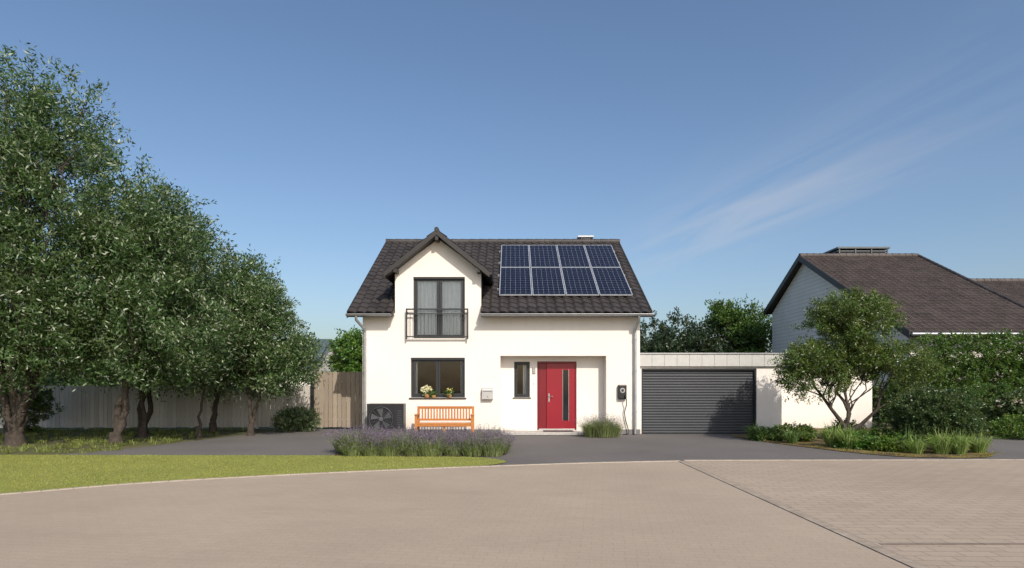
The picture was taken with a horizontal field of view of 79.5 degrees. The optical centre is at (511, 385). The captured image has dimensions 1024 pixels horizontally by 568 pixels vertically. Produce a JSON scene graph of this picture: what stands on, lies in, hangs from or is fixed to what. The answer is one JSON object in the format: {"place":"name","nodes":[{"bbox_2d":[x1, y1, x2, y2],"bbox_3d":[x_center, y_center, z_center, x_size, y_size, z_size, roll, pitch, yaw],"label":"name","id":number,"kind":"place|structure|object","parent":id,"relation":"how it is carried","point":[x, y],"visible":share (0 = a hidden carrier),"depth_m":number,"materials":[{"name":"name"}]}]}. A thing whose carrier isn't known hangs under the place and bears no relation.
{"place":"outdoors","nodes":[
{"label":"outdoors","id":0,"kind":"place"},
{"bbox_2d":[0,454,505,492],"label":"lawn","id":1,"kind":"structure","parent":0,"point":[237,467],"depth_m":11.78,"materials":[{"name":"green plant"}]},
{"bbox_2d":[231,339,338,408],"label":"distant white house","id":2,"kind":"structure","parent":0,"point":[324,349],"depth_m":44.68,"materials":[{"name":"white paint"}]},
{"bbox_2d":[0,461,909,567],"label":"paved square","id":3,"kind":"structure","parent":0,"point":[673,514],"depth_m":6.89,"materials":[{"name":"beige concrete"}]},
{"bbox_2d":[418,279,522,393],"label":"rooms","id":4,"kind":"object","parent":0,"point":[450,374],"visible":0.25,"depth_m":23.00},
{"bbox_2d":[481,273,483,302],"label":"dormer cheeks","id":5,"kind":"object","parent":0,"point":[482,281],"visible":0.2,"depth_m":19.75,"materials":[{"name":"white paint"}]},
{"bbox_2d":[347,241,651,312],"bbox_3d":[-0.385,-4.082,22.175,9.490,3.651,6.041,0,0,0],"label":"roof tiles front","id":6,"kind":"object","parent":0,"point":[376,293],"visible":0.39,"depth_m":20.27,"materials":[{"name":"black tile"}]},
{"bbox_2d":[0,404,1013,454],"bbox_3d":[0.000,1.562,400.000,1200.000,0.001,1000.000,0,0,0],"label":"ground","id":7,"kind":"structure","parent":0,"point":[223,433],"depth_m":18.92,"materials":[{"name":"green plant"}]},
{"bbox_2d":[0,382,63,432],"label":"bush","id":8,"kind":"object","parent":7,"relation":"on","point":[38,406],"visible":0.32,"depth_m":20.05,"materials":[{"name":"green plant"}]},
{"bbox_2d":[2,242,100,434],"bbox_3d":[-15.320,-1.565,19.061,5.378,6.330,5.216,0,0,-32],"label":"willow tree","id":9,"kind":"object","parent":7,"relation":"on","point":[5,429],"visible":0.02,"depth_m":19.38,"materials":[{"name":"green plant"}]},
{"bbox_2d":[5,355,165,385],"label":"distant trees","id":10,"kind":"object","parent":7,"relation":"on","point":[63,374],"depth_m":85.81,"materials":[{"name":"green plant"}]},
{"bbox_2d":[0,41,208,446],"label":"willow tree","id":11,"kind":"object","parent":7,"relation":"on","point":[31,308],"visible":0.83,"depth_m":15.25,"materials":[{"name":"green plant"}]},
{"bbox_2d":[0,426,245,453],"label":"rough grass","id":12,"kind":"structure","parent":7,"relation":"on","point":[47,448],"depth_m":17.59,"materials":[{"name":"green plant"}]},
{"bbox_2d":[40,169,251,445],"bbox_3d":[-9.629,-2.134,16.177,4.809,7.467,4.898,0,0,0],"label":"willow tree","id":13,"kind":"object","parent":7,"relation":"on","point":[129,343],"visible":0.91,"depth_m":15.61,"materials":[{"name":"green plant"}]},
{"bbox_2d":[68,263,228,438],"bbox_3d":[-10.621,-1.143,18.388,4.956,5.486,4.071,0,0,0],"label":"willow tree","id":14,"kind":"object","parent":7,"relation":"on","point":[142,431],"visible":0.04,"depth_m":18.19,"materials":[{"name":"green plant"}]},
{"bbox_2d":[0,385,310,428],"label":"wooden fence","id":15,"kind":"object","parent":7,"relation":"on","point":[94,407],"visible":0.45,"depth_m":21.92,"materials":[{"name":"grey wood"}]},
{"bbox_2d":[73,184,242,433],"bbox_3d":[-11.625,-2.405,19.973,5.101,8.009,5.051,0,0,-42],"label":"willow tree","id":16,"kind":"object","parent":7,"relation":"on","point":[150,400],"visible":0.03,"depth_m":19.96,"materials":[{"name":"green plant"}]},
{"bbox_2d":[16,357,310,413],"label":"distant trees","id":17,"kind":"object","parent":7,"relation":"on","point":[83,379],"visible":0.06,"depth_m":34.01,"materials":[{"name":"green plant"}]},
{"bbox_2d":[155,288,273,438],"bbox_3d":[-8.799,-0.762,18.581,3.090,4.724,3.638,0,0,0],"label":"willow tree","id":18,"kind":"object","parent":7,"relation":"on","point":[206,387],"visible":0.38,"depth_m":18.12,"materials":[{"name":"green plant"}]},
{"bbox_2d":[180,244,306,433],"bbox_3d":[-8.921,-1.576,20.300,4.707,6.352,4.060,0,0,0],"label":"willow tree","id":19,"kind":"object","parent":7,"relation":"on","point":[232,273],"visible":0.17,"depth_m":19.82,"materials":[{"name":"green plant"}]},
{"bbox_2d":[324,324,362,400],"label":"distant trees","id":20,"kind":"object","parent":7,"relation":"on","point":[349,353],"visible":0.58,"depth_m":42.03,"materials":[{"name":"green plant"}]},
{"bbox_2d":[640,306,737,352],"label":"distant trees","id":21,"kind":"object","parent":7,"relation":"on","point":[686,340],"visible":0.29,"depth_m":41.85,"materials":[{"name":"green plant"}]},
{"bbox_2d":[698,293,771,352],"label":"garden tree","id":22,"kind":"object","parent":7,"relation":"on","point":[752,336],"visible":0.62,"depth_m":42.14,"materials":[{"name":"green plant"}]},
{"bbox_2d":[678,461,928,567],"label":"drainage channel","id":23,"kind":"object","parent":7,"relation":"on","point":[881,550],"visible":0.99,"depth_m":6.82,"materials":[{"name":"concrete"}]},
{"bbox_2d":[782,374,871,427],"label":"white garden wall","id":24,"kind":"structure","parent":7,"relation":"on","point":[814,414],"depth_m":22.40,"materials":[{"name":"white paint"}]},
{"bbox_2d":[872,375,925,426],"bbox_3d":[14.412,0.519,23.408,3.080,2.121,2.130,0,0,0],"label":"garden shrub","id":25,"kind":"object","parent":7,"relation":"on","point":[889,391],"visible":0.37,"depth_m":23.09,"materials":[{"name":"green plant"}]},
{"bbox_2d":[887,386,962,420],"bbox_3d":[13.821,0.800,20.474,2.539,1.666,2.228,0,0,0],"label":"garden shrub","id":26,"kind":"object","parent":7,"relation":"on","point":[907,395],"visible":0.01,"depth_m":20.63,"materials":[{"name":"green plant"}]},
{"bbox_2d":[901,327,1023,424],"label":"clipped hedge","id":27,"kind":"object","parent":7,"relation":"on","point":[991,362],"visible":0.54,"depth_m":24.57,"materials":[{"name":"green plant"}]},
{"bbox_2d":[954,380,1018,430],"bbox_3d":[16.352,0.730,21.238,2.767,1.816,2.127,0,0,0],"label":"garden shrub","id":28,"kind":"object","parent":7,"relation":"on","point":[984,392],"visible":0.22,"depth_m":20.91,"materials":[{"name":"green plant"}]},
{"bbox_2d":[979,412,1023,439],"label":"green shrub","id":29,"kind":"object","parent":7,"relation":"on","point":[1005,431],"visible":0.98,"depth_m":17.88,"materials":[{"name":"green plant"}]},
{"bbox_2d":[983,387,1023,427],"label":"flowering shrub","id":30,"kind":"object","parent":7,"relation":"on","point":[1009,400],"visible":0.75,"depth_m":19.55,"materials":[{"name":"green plant"}]},
{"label":"side walls","id":31,"kind":"object","parent":7,"relation":"on","visible":0},
{"bbox_2d":[348,284,651,316],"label":"roof deck","id":32,"kind":"structure","parent":31,"relation":"on","point":[392,311],"depth_m":19.25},
{"bbox_2d":[385,237,490,285],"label":"dormer roof deck","id":33,"kind":"structure","parent":32,"relation":"attached to","point":[390,276],"depth_m":19.51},
{"bbox_2d":[384,231,433,270],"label":"dormer tiles","id":34,"kind":"object","parent":33,"relation":"on","point":[408,251],"visible":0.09,"depth_m":19.26,"materials":[{"name":"black tile"}]},
{"bbox_2d":[383,231,489,276],"bbox_3d":[-2.350,-4.125,19.384,3.300,1.490,0.427,0,0,0],"label":"dormer bargeboard","id":35,"kind":"object","parent":33,"relation":"attached to","point":[436,234],"visible":0.97,"depth_m":19.17,"materials":[{"name":"grey wood"}]},
{"bbox_2d":[381,271,493,284],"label":"dormer gutters","id":36,"kind":"object","parent":33,"relation":"attached to","point":[491,279],"visible":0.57,"depth_m":19.90,"materials":[{"name":"black metal"}]},
{"bbox_2d":[439,231,489,270],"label":"dormer tiles","id":37,"kind":"object","parent":33,"relation":"on","point":[464,251],"visible":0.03,"depth_m":19.29,"materials":[{"name":"black tile"}]},
{"bbox_2d":[347,242,652,317],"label":"verge boards","id":38,"kind":"object","parent":32,"relation":"attached to","point":[619,242],"visible":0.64,"depth_m":21.30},
{"bbox_2d":[385,239,619,242],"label":"ridge caps","id":39,"kind":"object","parent":32,"relation":"attached to","point":[514,240],"visible":0.49,"depth_m":25.09,"materials":[{"name":"tile"}]},
{"bbox_2d":[497,245,632,295],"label":"solar panel frames","id":40,"kind":"structure","parent":32,"relation":"on","point":[566,294],"depth_m":21.24,"materials":[{"name":"silver metal"}]},
{"bbox_2d":[500,245,630,293],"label":"solar panel cells","id":41,"kind":"object","parent":40,"relation":"in","point":[576,281],"visible":1,"depth_m":21.92,"materials":[{"name":"blue glass"}]},
{"bbox_2d":[577,235,593,238],"bbox_3d":[3.090,-5.670,26.150,0.660,1.240,0.700,0,0,0],"label":"chimney","id":42,"kind":"object","parent":32,"relation":"on","point":[585,236],"visible":0.2,"depth_m":25.91,"materials":[{"name":"metal"}]},
{"bbox_2d":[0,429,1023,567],"bbox_3d":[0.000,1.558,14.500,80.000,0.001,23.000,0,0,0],"label":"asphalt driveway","id":43,"kind":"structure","parent":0,"point":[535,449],"depth_m":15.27,"materials":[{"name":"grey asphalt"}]},
{"bbox_2d":[208,275,329,435],"bbox_3d":[-7.540,-0.935,19.223,3.848,5.071,3.419,0,0,0],"label":"willow tree","id":44,"kind":"object","parent":43,"relation":"on","point":[272,362],"visible":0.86,"depth_m":18.61,"materials":[{"name":"green plant"}]},
{"bbox_2d":[270,405,322,432],"bbox_3d":[-7.320,1.120,20.936,1.759,0.962,1.527,0,0,0],"label":"bush","id":45,"kind":"object","parent":43,"relation":"on","point":[297,418],"visible":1,"depth_m":20.75,"materials":[{"name":"green plant"}]},
{"bbox_2d":[311,385,313,428],"bbox_3d":[-7.095,0.675,21.900,0.090,1.750,0.100,0,0,0],"label":"fence post","id":46,"kind":"object","parent":43,"relation":"on","point":[312,397],"visible":0.43,"depth_m":21.85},
{"bbox_2d":[314,371,362,428],"bbox_3d":[-5.933,0.515,22.077,2.305,2.070,0.161,0,0,0],"label":"larch privacy fence","id":47,"kind":"object","parent":43,"relation":"on","point":[350,398],"visible":0.66,"depth_m":22.00,"materials":[{"name":"brown wood"}]},
{"bbox_2d":[367,403,405,432],"bbox_3d":[-3.860,1.050,18.934,1.120,1.000,0.472,0,0,0],"label":"heat pump","id":48,"kind":"object","parent":43,"relation":"on","point":[387,416],"visible":0.91,"depth_m":18.75,"materials":[{"name":"grey metal"}]},
{"bbox_2d":[335,452,507,455],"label":"planting bed soil","id":49,"kind":"structure","parent":43,"relation":"on","point":[338,453],"depth_m":13.79,"materials":[{"name":"brown soil"}]},
{"bbox_2d":[323,424,516,454],"bbox_3d":[-2.142,1.226,14.490,4.684,0.649,2.432,0,0,0],"label":"lavender bed","id":50,"kind":"object","parent":49,"relation":"on","point":[401,437],"visible":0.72,"depth_m":14.00,"materials":[{"name":"purple plant"}]},
{"bbox_2d":[338,437,510,456],"bbox_3d":[-1.955,1.314,13.625,3.934,0.473,0.983,0,0,0],"label":"catmint border","id":51,"kind":"object","parent":49,"relation":"on","point":[423,450],"visible":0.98,"depth_m":13.48,"materials":[{"name":"green plant"}]},
{"bbox_2d":[414,406,473,432],"bbox_3d":[-2.030,1.090,18.625,1.760,0.920,0.610,0,0,0],"label":"wooden garden bench","id":52,"kind":"object","parent":43,"relation":"on","point":[418,423],"visible":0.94,"depth_m":18.88,"materials":[{"name":"brown wood"}]},
{"bbox_2d":[363,241,639,431],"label":"front wall","id":53,"kind":"structure","parent":43,"relation":"on","point":[598,350],"depth_m":19.60,"materials":[{"name":"white paint"}]},
{"bbox_2d":[406,308,468,338],"bbox_3d":[-2.365,-1.955,19.518,1.970,0.970,0.161,0,0,0],"label":"balcony railing","id":54,"kind":"object","parent":53,"relation":"attached to","point":[467,336],"visible":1,"depth_m":19.44,"materials":[{"name":"grey metal"}]},
{"bbox_2d":[409,397,530,398],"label":"window sills","id":55,"kind":"structure","parent":53,"relation":"attached to","point":[457,398],"depth_m":19.55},
{"bbox_2d":[411,277,529,397],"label":"window frames","id":56,"kind":"structure","parent":53,"relation":"attached to","point":[414,394],"depth_m":19.68,"materials":[{"name":"grey plastic"}]},
{"bbox_2d":[416,279,526,393],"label":"curtains","id":57,"kind":"object","parent":53,"relation":"attached to","point":[427,294],"visible":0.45,"depth_m":19.80,"materials":[{"name":"fabric"}]},
{"bbox_2d":[482,388,492,398],"bbox_3d":[-0.775,0.245,19.523,0.350,0.370,0.147,0,0,0],"label":"mailbox","id":58,"kind":"object","parent":53,"relation":"attached to","point":[487,393],"visible":1,"depth_m":19.46,"materials":[{"name":"silver metal"}]},
{"bbox_2d":[345,313,653,433],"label":"gutters and downpipes","id":59,"kind":"object","parent":53,"relation":"attached to","point":[550,314],"visible":0.98,"depth_m":19.10,"materials":[{"name":"metal"}]},
{"bbox_2d":[363,429,639,433],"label":"plinth","id":60,"kind":"structure","parent":53,"relation":"attached to","point":[625,431],"depth_m":19.59,"materials":[{"name":"grey concrete"}]},
{"bbox_2d":[537,361,575,429],"bbox_3d":[1.460,0.330,20.115,1.280,2.240,0.090,0,0,0],"label":"front door leaf","id":61,"kind":"object","parent":53,"relation":"attached to","point":[550,381],"visible":0.99,"depth_m":20.07,"materials":[{"name":"red paint"}]},
{"bbox_2d":[563,370,568,419],"bbox_3d":[1.750,0.310,20.064,0.180,1.640,0.011,0,0,0],"label":"door glass strip","id":62,"kind":"object","parent":61,"relation":"in","point":[565,394],"depth_m":20.06,"materials":[{"name":"glass"}]},
{"bbox_2d":[618,385,628,434],"bbox_3d":[3.519,0.757,19.508,0.258,1.575,0.324,0,0,-44],"label":"ev wall charger","id":63,"kind":"object","parent":53,"relation":"attached to","point":[622,391],"visible":1,"depth_m":19.47,"materials":[{"name":"black plastic"}]},
{"bbox_2d":[500,431,584,434],"bbox_3d":[1.315,1.505,19.664,3.360,0.090,0.768,0,0,0],"label":"entrance step","id":64,"kind":"object","parent":43,"relation":"on","point":[544,433],"visible":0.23,"depth_m":19.28,"materials":[{"name":"concrete"}]},
{"bbox_2d":[543,430,573,431],"bbox_3d":[1.475,1.452,19.700,0.950,0.013,0.500,0,0,0],"label":"doormat","id":65,"kind":"object","parent":64,"relation":"on","point":[558,431],"visible":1,"depth_m":19.56,"materials":[{"name":"grey fabric"}]},
{"bbox_2d":[573,412,629,437],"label":"ornamental grass","id":66,"kind":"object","parent":43,"relation":"on","point":[600,428],"depth_m":18.43,"materials":[{"name":"green plant"}]},
{"bbox_2d":[0,0,1023,378],"label":"sky","id":67,"kind":"structure","parent":0,"point":[721,143],"materials":[{"name":"blue"}]},
{"bbox_2d":[640,353,784,433],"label":"garage","id":68,"kind":"structure","parent":0,"point":[704,393],"depth_m":19.91,"materials":[{"name":"metal"}]},
{"bbox_2d":[643,370,753,433],"bbox_3d":[6.010,0.500,19.912,3.700,2.099,0.015,0,0,0],"label":"garage roller door","id":69,"kind":"structure","parent":68,"relation":"in","point":[674,401],"depth_m":19.91,"materials":[{"name":"metal"}]},
{"bbox_2d":[686,460,1023,567],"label":"paved street","id":70,"kind":"structure","parent":0,"point":[876,502],"depth_m":8.40,"materials":[{"name":"beige concrete"}]},
{"bbox_2d":[0,459,1023,494],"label":"paving kerb","id":71,"kind":"structure","parent":70,"relation":"on","point":[482,466],"depth_m":11.73,"materials":[{"name":"concrete"}]},
{"bbox_2d":[879,543,1023,544],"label":"paving joint","id":72,"kind":"object","parent":70,"relation":"on","point":[951,543],"visible":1,"depth_m":6.04,"materials":[{"name":"concrete"}]},
{"bbox_2d":[730,428,1006,458],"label":"garden bed soil","id":73,"kind":"structure","parent":0,"point":[927,452],"depth_m":14.44,"materials":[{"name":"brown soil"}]},
{"bbox_2d":[747,424,785,440],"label":"bed groundcover","id":74,"kind":"object","parent":73,"relation":"on","point":[758,434],"visible":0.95,"depth_m":17.33,"materials":[{"name":"green plant"}]},
{"bbox_2d":[774,421,817,441],"bbox_3d":[7.894,1.294,17.227,1.250,0.616,1.096,0,0,0],"label":"bed groundcover","id":75,"kind":"object","parent":73,"relation":"on","point":[805,427],"visible":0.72,"depth_m":17.02,"materials":[{"name":"green plant"}]},
{"bbox_2d":[818,418,865,439],"bbox_3d":[9.521,1.252,17.603,1.289,0.713,1.152,0,0,0],"label":"bed groundcover","id":76,"kind":"object","parent":73,"relation":"on","point":[852,423],"visible":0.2,"depth_m":17.55,"materials":[{"name":"green plant"}]},
{"bbox_2d":[735,420,968,450],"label":"ornamental grass","id":77,"kind":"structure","parent":73,"relation":"on","point":[791,437],"depth_m":16.32,"materials":[{"name":"green plant"}]},
{"bbox_2d":[834,429,875,449],"bbox_3d":[8.469,1.332,15.206,1.085,0.579,0.921,0,0,0],"label":"bed groundcover","id":78,"kind":"object","parent":73,"relation":"on","point":[861,444],"visible":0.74,"depth_m":14.99,"materials":[{"name":"green plant"}]},
{"bbox_2d":[767,284,956,430],"bbox_3d":[9.240,-0.553,16.530,4.758,4.306,2.585,0,0,0],"label":"olive tree","id":79,"kind":"object","parent":73,"relation":"on","point":[858,351],"visible":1,"depth_m":16.10,"materials":[{"name":"green plant"}]},
{"bbox_2d":[866,432,907,451],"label":"bed groundcover","id":80,"kind":"object","parent":73,"relation":"on","point":[882,442],"visible":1,"depth_m":14.46,"materials":[{"name":"green plant"}]},
{"bbox_2d":[863,423,912,437],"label":"bed groundcover","id":81,"kind":"object","parent":73,"relation":"on","point":[885,431],"visible":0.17,"depth_m":15.39,"materials":[{"name":"green plant"}]},
{"bbox_2d":[804,421,1006,454],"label":"ornamental grass","id":82,"kind":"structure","parent":73,"relation":"on","point":[955,444],"depth_m":14.01,"materials":[{"name":"green plant"}]},
{"bbox_2d":[882,385,992,446],"bbox_3d":[10.296,0.760,14.992,2.111,1.564,2.131,0,0,0],"label":"round shrub","id":83,"kind":"object","parent":73,"relation":"on","point":[923,402],"visible":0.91,"depth_m":14.53,"materials":[{"name":"green plant"}]},
{"bbox_2d":[772,264,1023,418],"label":"walls","id":84,"kind":"structure","parent":0,"point":[806,284],"depth_m":36.49,"materials":[{"name":"paint"}]},
{"bbox_2d":[765,258,1022,336],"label":"roof deck","id":85,"kind":"structure","parent":84,"relation":"on","point":[782,291],"depth_m":38.48,"materials":[{"name":"wood"}]},
{"bbox_2d":[764,255,910,338],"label":"verge boards","id":86,"kind":"object","parent":85,"relation":"attached to","point":[906,332],"visible":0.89,"depth_m":34.09,"materials":[{"name":"grey wood"}]},
{"bbox_2d":[824,247,889,252],"bbox_3d":[20.525,-7.480,37.300,3.650,1.460,1.800,0,0,0],"label":"rooftop vent housing","id":87,"kind":"object","parent":85,"relation":"on","point":[860,250],"visible":0.24,"depth_m":36.51,"materials":[{"name":"metal"}]},
{"bbox_2d":[799,253,917,256],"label":"ridge caps","id":88,"kind":"object","parent":85,"relation":"on","point":[857,254],"visible":0.65,"depth_m":35.87,"materials":[{"name":"brown tile"}]},
{"bbox_2d":[911,332,1022,335],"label":"gutter","id":89,"kind":"object","parent":85,"relation":"attached to","point":[932,333],"visible":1,"depth_m":25.84,"materials":[{"name":"metal"}]},
{"bbox_2d":[918,254,1023,307],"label":"verge caps","id":90,"kind":"object","parent":85,"relation":"on","point":[976,283],"visible":0.86,"depth_m":31.53,"materials":[{"name":"tile"}]},
{"bbox_2d":[970,278,1023,281],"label":"wing ridge caps","id":91,"kind":"object","parent":85,"relation":"attached to","point":[998,279],"visible":0.44,"depth_m":33.87,"materials":[{"name":"brown tile"}]},
{"bbox_2d":[802,256,1023,331],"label":"roof tiles","id":92,"kind":"object","parent":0,"point":[934,298],"visible":0.95,"depth_m":30.19,"materials":[{"name":"brown tile"}]},
{"bbox_2d":[973,426,1020,435],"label":"verge grass","id":93,"kind":"structure","parent":0,"point":[986,433],"depth_m":19.25,"materials":[{"name":"green plant"}]},
{"bbox_2d":[991,393,1023,412],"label":"flowering shrub","id":94,"kind":"object","parent":93,"relation":"on","point":[1011,404],"visible":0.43,"depth_m":19.31,"materials":[{"name":"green plant"}]},
{"bbox_2d":[976,281,1023,304],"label":"roof","id":95,"kind":"structure","parent":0,"point":[1013,290],"depth_m":32.51,"materials":[{"name":"brown tile"}]}
]}

